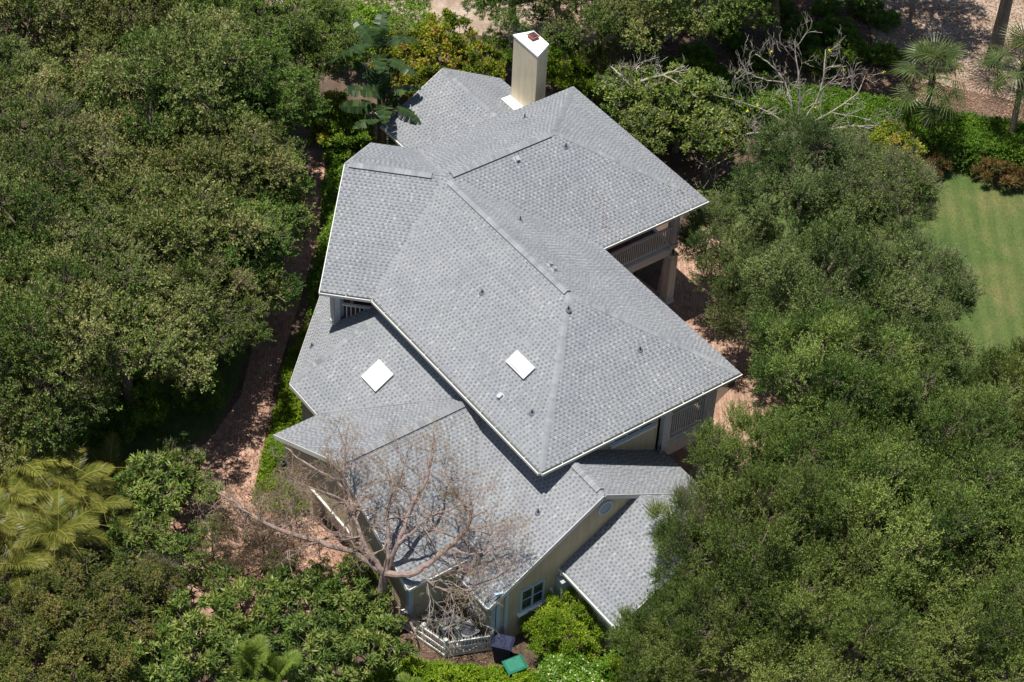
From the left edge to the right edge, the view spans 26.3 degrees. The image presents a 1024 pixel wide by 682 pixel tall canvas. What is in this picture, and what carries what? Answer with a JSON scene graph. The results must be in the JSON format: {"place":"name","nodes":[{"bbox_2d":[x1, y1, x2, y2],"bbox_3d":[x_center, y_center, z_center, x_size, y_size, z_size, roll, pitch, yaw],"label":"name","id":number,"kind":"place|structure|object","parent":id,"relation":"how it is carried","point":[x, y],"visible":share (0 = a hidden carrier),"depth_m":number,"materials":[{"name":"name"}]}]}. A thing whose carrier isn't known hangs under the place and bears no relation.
{"place":"outdoors","nodes":[
{"label":"outdoors","id":0,"kind":"place"},
{"bbox_2d":[159,150,324,497],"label":"brick path","id":1,"kind":"structure","parent":0,"point":[245,398],"depth_m":93.83,"materials":[{"name":"brick"}]},
{"bbox_2d":[169,149,353,605],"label":"leaf litter","id":2,"kind":"object","parent":1,"relation":"on","point":[275,318],"visible":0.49,"depth_m":91.82,"materials":[{"name":"brown plant"}]},
{"bbox_2d":[0,0,1023,681],"bbox_3d":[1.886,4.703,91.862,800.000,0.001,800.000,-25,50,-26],"label":"ground","id":3,"kind":"structure","parent":0,"point":[682,166],"depth_m":106.51,"materials":[{"name":"brown soil"}]},
{"bbox_2d":[0,459,65,563],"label":"palm clump","id":4,"kind":"object","parent":3,"relation":"on","point":[12,502],"visible":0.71,"depth_m":83.45,"materials":[{"name":"green plant"}]},
{"bbox_2d":[0,509,67,619],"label":"palm clump","id":5,"kind":"object","parent":3,"relation":"on","point":[37,561],"visible":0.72,"depth_m":82.05,"materials":[{"name":"green plant"}]},
{"bbox_2d":[0,25,80,177],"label":"oak tree","id":6,"kind":"object","parent":3,"relation":"on","point":[29,80],"visible":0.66,"depth_m":96.46,"materials":[{"name":"green plant"}]},
{"bbox_2d":[0,429,85,543],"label":"palm clump","id":7,"kind":"object","parent":3,"relation":"on","point":[32,466],"visible":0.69,"depth_m":84.21,"materials":[{"name":"green plant"}]},
{"bbox_2d":[0,159,109,367],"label":"oak tree","id":8,"kind":"object","parent":3,"relation":"on","point":[9,243],"visible":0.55,"depth_m":87.70,"materials":[{"name":"green plant"}]},
{"bbox_2d":[0,557,109,681],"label":"dense tree","id":9,"kind":"object","parent":3,"relation":"on","point":[16,610],"visible":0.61,"depth_m":80.06,"materials":[{"name":"green plant"}]},
{"bbox_2d":[0,481,116,592],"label":"palm clump","id":10,"kind":"object","parent":3,"relation":"on","point":[69,528],"visible":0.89,"depth_m":82.62,"materials":[{"name":"green plant"}]},
{"bbox_2d":[10,329,110,493],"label":"oak tree","id":11,"kind":"object","parent":3,"relation":"on","point":[87,398],"visible":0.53,"depth_m":84.42,"materials":[{"name":"green plant"}]},
{"bbox_2d":[0,323,122,483],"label":"oak tree","id":12,"kind":"object","parent":3,"relation":"on","point":[11,398],"visible":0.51,"depth_m":83.84,"materials":[{"name":"green plant"}]},
{"bbox_2d":[0,0,123,81],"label":"oak tree","id":13,"kind":"object","parent":3,"relation":"on","point":[54,10],"visible":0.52,"depth_m":99.83,"materials":[{"name":"green plant"}]},
{"bbox_2d":[13,443,125,551],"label":"palm clump","id":14,"kind":"object","parent":3,"relation":"on","point":[80,484],"visible":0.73,"depth_m":84.38,"materials":[{"name":"green plant"}]},
{"bbox_2d":[0,596,153,681],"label":"dense tree","id":15,"kind":"object","parent":3,"relation":"on","point":[17,673],"visible":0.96,"depth_m":78.47,"materials":[{"name":"green plant"}]},
{"bbox_2d":[1,11,172,175],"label":"oak tree","id":16,"kind":"object","parent":3,"relation":"on","point":[73,71],"visible":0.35,"depth_m":99.00,"materials":[{"name":"green plant"}]},
{"bbox_2d":[64,475,135,560],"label":"palm clump","id":17,"kind":"object","parent":3,"relation":"on","point":[102,494],"visible":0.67,"depth_m":84.70,"materials":[{"name":"green plant"}]},
{"bbox_2d":[28,548,178,669],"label":"dense tree","id":18,"kind":"object","parent":3,"relation":"on","point":[103,584],"visible":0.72,"depth_m":81.06,"materials":[{"name":"green plant"}]},
{"bbox_2d":[96,497,175,577],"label":"glossy shrub","id":19,"kind":"object","parent":3,"relation":"on","point":[145,530],"visible":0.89,"depth_m":84.02,"materials":[{"name":"green plant"}]},
{"bbox_2d":[59,0,226,130],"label":"oak tree","id":20,"kind":"object","parent":3,"relation":"on","point":[128,8],"visible":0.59,"depth_m":99.81,"materials":[{"name":"green plant"}]},
{"bbox_2d":[27,194,269,479],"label":"rough grass","id":21,"kind":"structure","parent":3,"relation":"on","point":[193,415],"depth_m":92.36,"materials":[{"name":"plant"}]},
{"bbox_2d":[0,83,138,242],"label":"oak tree","id":22,"kind":"object","parent":21,"relation":"on","point":[40,145],"visible":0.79,"depth_m":91.17,"materials":[{"name":"green plant"}]},
{"bbox_2d":[0,239,145,465],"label":"oak tree","id":23,"kind":"object","parent":21,"relation":"on","point":[83,294],"visible":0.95,"depth_m":83.96,"materials":[{"name":"green plant"}]},
{"bbox_2d":[11,180,175,378],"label":"oak tree","id":24,"kind":"object","parent":21,"relation":"on","point":[87,237],"visible":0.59,"depth_m":87.94,"materials":[{"name":"green plant"}]},
{"bbox_2d":[27,96,225,210],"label":"oak tree","id":25,"kind":"object","parent":21,"relation":"on","point":[139,151],"visible":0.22,"depth_m":93.69,"materials":[{"name":"green plant"}]},
{"bbox_2d":[34,241,225,434],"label":"oak tree","id":26,"kind":"object","parent":21,"relation":"on","point":[197,358],"visible":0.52,"depth_m":86.18,"materials":[{"name":"green plant"}]},
{"bbox_2d":[94,369,169,443],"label":"shrub","id":27,"kind":"object","parent":21,"relation":"on","point":[153,407],"visible":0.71,"depth_m":89.91,"materials":[{"name":"green plant"}]},
{"bbox_2d":[81,0,280,166],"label":"oak tree","id":28,"kind":"object","parent":21,"relation":"on","point":[196,51],"visible":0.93,"depth_m":94.69,"materials":[{"name":"green plant"}]},
{"bbox_2d":[88,158,290,349],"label":"oak tree","id":29,"kind":"object","parent":21,"relation":"on","point":[164,216],"visible":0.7,"depth_m":89.97,"materials":[{"name":"green plant"}]},
{"bbox_2d":[159,361,226,413],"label":"shrub","id":30,"kind":"object","parent":21,"relation":"on","point":[175,393],"visible":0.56,"depth_m":91.37,"materials":[{"name":"green plant"}]},
{"bbox_2d":[125,249,275,409],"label":"oak tree","id":31,"kind":"object","parent":21,"relation":"on","point":[226,345],"visible":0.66,"depth_m":88.36,"materials":[{"name":"green plant"}]},
{"bbox_2d":[130,98,320,276],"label":"oak tree","id":32,"kind":"object","parent":21,"relation":"on","point":[224,150],"visible":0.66,"depth_m":93.23,"materials":[{"name":"green plant"}]},
{"bbox_2d":[153,185,312,337],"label":"oak tree","id":33,"kind":"object","parent":21,"relation":"on","point":[277,239],"visible":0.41,"depth_m":91.64,"materials":[{"name":"green plant"}]},
{"bbox_2d":[172,30,334,140],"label":"oak tree","id":34,"kind":"object","parent":21,"relation":"on","point":[291,87],"visible":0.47,"depth_m":97.21,"materials":[{"name":"green plant"}]},
{"bbox_2d":[198,131,315,266],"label":"oak tree","id":35,"kind":"object","parent":21,"relation":"on","point":[307,184],"visible":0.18,"depth_m":94.41,"materials":[{"name":"green plant"}]},
{"bbox_2d":[106,449,190,528],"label":"glossy shrub","id":36,"kind":"object","parent":3,"relation":"on","point":[137,489],"visible":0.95,"depth_m":85.36,"materials":[{"name":"green plant"}]},
{"bbox_2d":[112,620,194,681],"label":"glossy shrub","id":37,"kind":"object","parent":3,"relation":"on","point":[148,673],"visible":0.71,"depth_m":79.84,"materials":[{"name":"green plant"}]},
{"bbox_2d":[116,550,191,620],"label":"dense tree","id":38,"kind":"object","parent":3,"relation":"on","point":[178,584],"visible":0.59,"depth_m":82.86,"materials":[{"name":"green plant"}]},
{"bbox_2d":[148,438,205,507],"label":"glossy shrub","id":39,"kind":"object","parent":3,"relation":"on","point":[172,455],"visible":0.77,"depth_m":87.03,"materials":[{"name":"green plant"}]},
{"bbox_2d":[152,531,210,586],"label":"glossy shrub","id":40,"kind":"object","parent":3,"relation":"on","point":[172,547],"visible":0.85,"depth_m":83.96,"materials":[{"name":"green plant"}]},
{"bbox_2d":[143,586,233,681],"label":"glossy shrub","id":41,"kind":"object","parent":3,"relation":"on","point":[194,620],"visible":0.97,"depth_m":80.87,"materials":[{"name":"green plant"}]},
{"bbox_2d":[152,0,315,61],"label":"oak tree","id":42,"kind":"object","parent":3,"relation":"on","point":[254,13],"visible":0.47,"depth_m":99.97,"materials":[{"name":"green plant"}]},
{"bbox_2d":[202,619,284,681],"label":"glossy shrub","id":43,"kind":"object","parent":3,"relation":"on","point":[228,673],"visible":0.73,"depth_m":80.26,"materials":[{"name":"green plant"}]},
{"bbox_2d":[118,487,377,636],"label":"brick drive","id":44,"kind":"structure","parent":3,"relation":"on","point":[195,592],"depth_m":87.21,"materials":[{"name":"brick"}]},
{"bbox_2d":[190,478,318,574],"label":"brushy tree","id":45,"kind":"object","parent":44,"relation":"on","point":[258,542],"visible":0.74,"depth_m":84.33,"materials":[{"name":"brown bark"},{"name":"leaves"}]},
{"bbox_2d":[195,564,300,639],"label":"glossy shrub","id":46,"kind":"object","parent":3,"relation":"on","point":[241,585],"visible":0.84,"depth_m":82.04,"materials":[{"name":"green plant"}]},
{"bbox_2d":[229,632,270,681],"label":"young palm","id":47,"kind":"object","parent":3,"relation":"on","point":[245,663],"visible":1,"depth_m":79.37,"materials":[{"name":"green plant"}]},
{"bbox_2d":[250,319,309,519],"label":"ground cover","id":48,"kind":"object","parent":3,"relation":"on","point":[290,400],"visible":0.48,"depth_m":92.25,"materials":[{"name":"green plant"}]},
{"bbox_2d":[256,563,345,636],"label":"glossy shrub","id":49,"kind":"object","parent":3,"relation":"on","point":[304,590],"visible":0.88,"depth_m":82.30,"materials":[{"name":"green plant"}]},
{"bbox_2d":[253,0,373,134],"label":"oak tree","id":50,"kind":"object","parent":3,"relation":"on","point":[332,14],"visible":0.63,"depth_m":101.91,"materials":[{"name":"green plant"}]},
{"bbox_2d":[269,609,359,681],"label":"glossy shrub","id":51,"kind":"object","parent":3,"relation":"on","point":[312,641],"visible":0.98,"depth_m":80.32,"materials":[{"name":"green plant"}]},
{"bbox_2d":[300,88,367,145],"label":"shrub","id":52,"kind":"object","parent":3,"relation":"on","point":[338,100],"visible":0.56,"depth_m":104.38,"materials":[{"name":"green plant"}]},
{"bbox_2d":[303,131,376,318],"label":"ground cover","id":53,"kind":"object","parent":3,"relation":"on","point":[313,277],"visible":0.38,"depth_m":101.70,"materials":[{"name":"green plant"}]},
{"bbox_2d":[318,114,375,162],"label":"shrub","id":54,"kind":"object","parent":3,"relation":"on","point":[363,137],"visible":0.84,"depth_m":103.88,"materials":[{"name":"green plant"}]},
{"bbox_2d":[315,558,393,628],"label":"glossy shrub","id":55,"kind":"object","parent":3,"relation":"on","point":[362,583],"visible":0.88,"depth_m":82.81,"materials":[{"name":"green plant"}]},
{"bbox_2d":[187,410,546,649],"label":"gumbo tree","id":56,"kind":"object","parent":3,"relation":"on","point":[371,560],"visible":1,"depth_m":81.78,"materials":[{"name":"brown plant"}]},
{"bbox_2d":[323,9,416,143],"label":"banana plant","id":57,"kind":"object","parent":3,"relation":"on","point":[375,36],"visible":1,"depth_m":100.75,"materials":[{"name":"green plant"}]},
{"bbox_2d":[330,611,421,681],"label":"glossy shrub","id":58,"kind":"object","parent":3,"relation":"on","point":[384,642],"visible":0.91,"depth_m":81.16,"materials":[{"name":"green plant"}]},
{"bbox_2d":[339,54,421,143],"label":"banana plant","id":59,"kind":"object","parent":3,"relation":"on","point":[381,88],"visible":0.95,"depth_m":101.31,"materials":[{"name":"green plant"}]},
{"bbox_2d":[403,7,478,74],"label":"shrub","id":60,"kind":"object","parent":3,"relation":"on","point":[430,30],"visible":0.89,"depth_m":108.14,"materials":[{"name":"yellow plant"}]},
{"bbox_2d":[400,607,493,657],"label":"picket fence","id":61,"kind":"object","parent":3,"relation":"on","point":[441,651],"visible":0.83,"depth_m":83.69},
{"bbox_2d":[357,655,566,681],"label":"ground cover","id":62,"kind":"object","parent":3,"relation":"on","point":[411,664],"visible":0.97,"depth_m":82.20,"materials":[{"name":"green plant"}]},
{"bbox_2d":[449,37,507,80],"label":"shrub","id":63,"kind":"object","parent":3,"relation":"on","point":[495,68],"visible":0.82,"depth_m":107.85,"materials":[{"name":"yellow plant"}]},
{"bbox_2d":[270,0,723,46],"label":"sandy verge","id":64,"kind":"structure","parent":3,"relation":"on","point":[438,6],"depth_m":114.69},
{"bbox_2d":[459,0,562,36],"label":"oak tree","id":65,"kind":"object","parent":64,"relation":"on","point":[511,14],"visible":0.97,"depth_m":108.67,"materials":[{"name":"green plant"}]},
{"bbox_2d":[536,0,677,53],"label":"oak tree","id":66,"kind":"object","parent":64,"relation":"on","point":[608,24],"visible":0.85,"depth_m":105.78,"materials":[{"name":"green plant"}]},
{"bbox_2d":[608,0,780,54],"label":"oak tree","id":67,"kind":"object","parent":64,"relation":"on","point":[767,16],"visible":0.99,"depth_m":104.74,"materials":[{"name":"green plant"}]},
{"bbox_2d":[273,31,751,656],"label":"house","id":68,"kind":"structure","parent":3,"relation":"on","point":[525,329],"depth_m":87.22,"materials":[{"name":"grey"}]},
{"bbox_2d":[523,588,607,669],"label":"shrub","id":69,"kind":"object","parent":3,"relation":"on","point":[550,614],"visible":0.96,"depth_m":83.00,"materials":[{"name":"green plant"}]},
{"bbox_2d":[533,650,612,681],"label":"flowering shrub","id":70,"kind":"object","parent":3,"relation":"on","point":[556,667],"visible":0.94,"depth_m":82.16,"materials":[{"name":"green plant"}]},
{"bbox_2d":[546,33,609,92],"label":"shrub","id":71,"kind":"object","parent":3,"relation":"on","point":[582,56],"visible":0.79,"depth_m":107.85,"materials":[{"name":"green plant"}]},
{"bbox_2d":[591,55,665,124],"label":"broadleaf tree","id":72,"kind":"object","parent":3,"relation":"on","point":[611,77],"visible":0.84,"depth_m":104.32,"materials":[{"name":"green plant"}]},
{"bbox_2d":[609,101,680,155],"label":"broadleaf tree","id":73,"kind":"object","parent":3,"relation":"on","point":[631,118],"visible":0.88,"depth_m":103.34,"materials":[{"name":"green plant"}]},
{"bbox_2d":[602,576,745,681],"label":"leafy tree","id":74,"kind":"object","parent":3,"relation":"on","point":[620,635],"visible":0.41,"depth_m":78.62,"materials":[{"name":"green plant"}]},
{"bbox_2d":[632,60,731,152],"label":"broadleaf tree","id":75,"kind":"object","parent":3,"relation":"on","point":[707,87],"visible":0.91,"depth_m":104.01,"materials":[{"name":"green plant"}]},
{"bbox_2d":[644,474,759,599],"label":"leafy tree","id":76,"kind":"object","parent":3,"relation":"on","point":[666,531],"visible":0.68,"depth_m":80.03,"materials":[{"name":"green plant"}]},
{"bbox_2d":[673,101,749,177],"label":"broadleaf tree","id":77,"kind":"object","parent":3,"relation":"on","point":[700,129],"visible":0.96,"depth_m":103.24,"materials":[{"name":"green plant"}]},
{"bbox_2d":[671,186,790,312],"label":"leafy tree","id":78,"kind":"object","parent":3,"relation":"on","point":[694,238],"visible":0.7,"depth_m":95.22,"materials":[{"name":"green plant"}]},
{"bbox_2d":[629,559,836,681],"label":"leafy tree","id":79,"kind":"object","parent":3,"relation":"on","point":[699,590],"visible":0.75,"depth_m":76.30,"materials":[{"name":"green plant"}]},
{"bbox_2d":[674,396,821,524],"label":"leafy tree","id":80,"kind":"object","parent":3,"relation":"on","point":[725,446],"visible":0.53,"depth_m":83.18,"materials":[{"name":"green plant"}]},
{"bbox_2d":[699,238,830,368],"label":"leafy tree","id":81,"kind":"object","parent":3,"relation":"on","point":[730,315],"visible":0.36,"depth_m":92.65,"materials":[{"name":"green plant"}]},
{"bbox_2d":[678,451,898,669],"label":"leafy tree","id":82,"kind":"object","parent":3,"relation":"on","point":[752,562],"visible":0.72,"depth_m":77.47,"materials":[{"name":"green plant"}]},
{"bbox_2d":[568,47,1023,177],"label":"hedge","id":83,"kind":"object","parent":3,"relation":"on","point":[996,136],"visible":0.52,"depth_m":107.16,"materials":[{"name":"green plant"}]},
{"bbox_2d":[695,10,902,190],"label":"bare fig tree","id":84,"kind":"object","parent":3,"relation":"on","point":[789,99],"visible":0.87,"depth_m":104.63,"materials":[{"name":"grey plant"}]},
{"bbox_2d":[729,389,926,574],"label":"leafy tree","id":85,"kind":"object","parent":3,"relation":"on","point":[832,441],"visible":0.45,"depth_m":82.05,"materials":[{"name":"green plant"}]},
{"bbox_2d":[721,556,945,681],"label":"leafy tree","id":86,"kind":"object","parent":3,"relation":"on","point":[885,644],"visible":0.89,"depth_m":75.28,"materials":[{"name":"green plant"}]},
{"bbox_2d":[743,292,923,471],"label":"leafy tree","id":87,"kind":"object","parent":3,"relation":"on","point":[844,366],"visible":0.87,"depth_m":84.70,"materials":[{"name":"green plant"}]},
{"bbox_2d":[737,205,934,414],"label":"leafy tree","id":88,"kind":"object","parent":3,"relation":"on","point":[807,281],"visible":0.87,"depth_m":88.59,"materials":[{"name":"green plant"}]},
{"bbox_2d":[750,435,1003,672],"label":"leafy tree","id":89,"kind":"object","parent":3,"relation":"on","point":[920,511],"visible":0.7,"depth_m":78.02,"materials":[{"name":"green plant"}]},
{"bbox_2d":[830,298,984,430],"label":"leafy tree","id":90,"kind":"object","parent":3,"relation":"on","point":[943,337],"visible":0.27,"depth_m":88.33,"materials":[{"name":"green plant"}]},
{"bbox_2d":[827,537,1023,681],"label":"leafy tree","id":91,"kind":"object","parent":3,"relation":"on","point":[969,624],"visible":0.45,"depth_m":76.85,"materials":[{"name":"green plant"}]},
{"bbox_2d":[888,33,969,142],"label":"palm tree","id":92,"kind":"object","parent":3,"relation":"on","point":[923,54],"visible":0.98,"depth_m":104.19,"materials":[{"name":"green plant"}]},
{"bbox_2d":[837,342,1023,547],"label":"leafy tree","id":93,"kind":"object","parent":3,"relation":"on","point":[932,416],"visible":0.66,"depth_m":82.55,"materials":[{"name":"green plant"}]},
{"bbox_2d":[871,430,1023,620],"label":"leafy tree","id":94,"kind":"object","parent":3,"relation":"on","point":[1011,523],"visible":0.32,"depth_m":80.37,"materials":[{"name":"green plant"}]},
{"bbox_2d":[933,537,1023,681],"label":"leafy tree","id":95,"kind":"object","parent":3,"relation":"on","point":[1001,584],"visible":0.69,"depth_m":77.51,"materials":[{"name":"green plant"}]},
{"bbox_2d":[970,16,1023,153],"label":"palm tree","id":96,"kind":"object","parent":3,"relation":"on","point":[1019,92],"visible":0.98,"depth_m":103.77,"materials":[{"name":"green plant"}]},
{"bbox_2d":[656,225,802,508],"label":"brick patio","id":97,"kind":"structure","parent":0,"point":[690,301],"depth_m":97.36,"materials":[{"name":"brick"}]},
{"bbox_2d":[691,154,1023,534],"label":"lawn","id":98,"kind":"structure","parent":0,"point":[1005,289],"depth_m":102.98,"materials":[{"name":"green plant"}]},
{"bbox_2d":[722,102,900,283],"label":"leafy tree","id":99,"kind":"object","parent":98,"relation":"on","point":[817,141],"visible":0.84,"depth_m":94.02,"materials":[{"name":"green plant"}]},
{"bbox_2d":[790,130,949,303],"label":"leafy tree","id":100,"kind":"object","parent":98,"relation":"on","point":[920,184],"visible":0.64,"depth_m":93.57,"materials":[{"name":"green plant"}]},
{"bbox_2d":[863,117,926,169],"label":"shrub","id":101,"kind":"object","parent":98,"relation":"on","point":[889,126],"visible":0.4,"depth_m":104.12,"materials":[{"name":"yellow plant"}]},
{"bbox_2d":[849,225,988,360],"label":"leafy tree","id":102,"kind":"object","parent":98,"relation":"on","point":[959,283],"visible":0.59,"depth_m":90.80,"materials":[{"name":"green plant"}]},
{"bbox_2d":[933,332,1023,481],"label":"leafy tree","id":103,"kind":"object","parent":98,"relation":"on","point":[1000,368],"visible":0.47,"depth_m":87.26,"materials":[{"name":"green plant"}]},
{"bbox_2d":[864,0,1023,100],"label":"sandy bank","id":104,"kind":"structure","parent":0,"point":[946,17],"depth_m":115.22,"materials":[{"name":"sand"}]},
{"bbox_2d":[530,0,1023,119],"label":"leaf litter","id":105,"kind":"object","parent":104,"relation":"on","point":[720,53],"visible":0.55,"depth_m":113.99,"materials":[{"name":"brown plant"}]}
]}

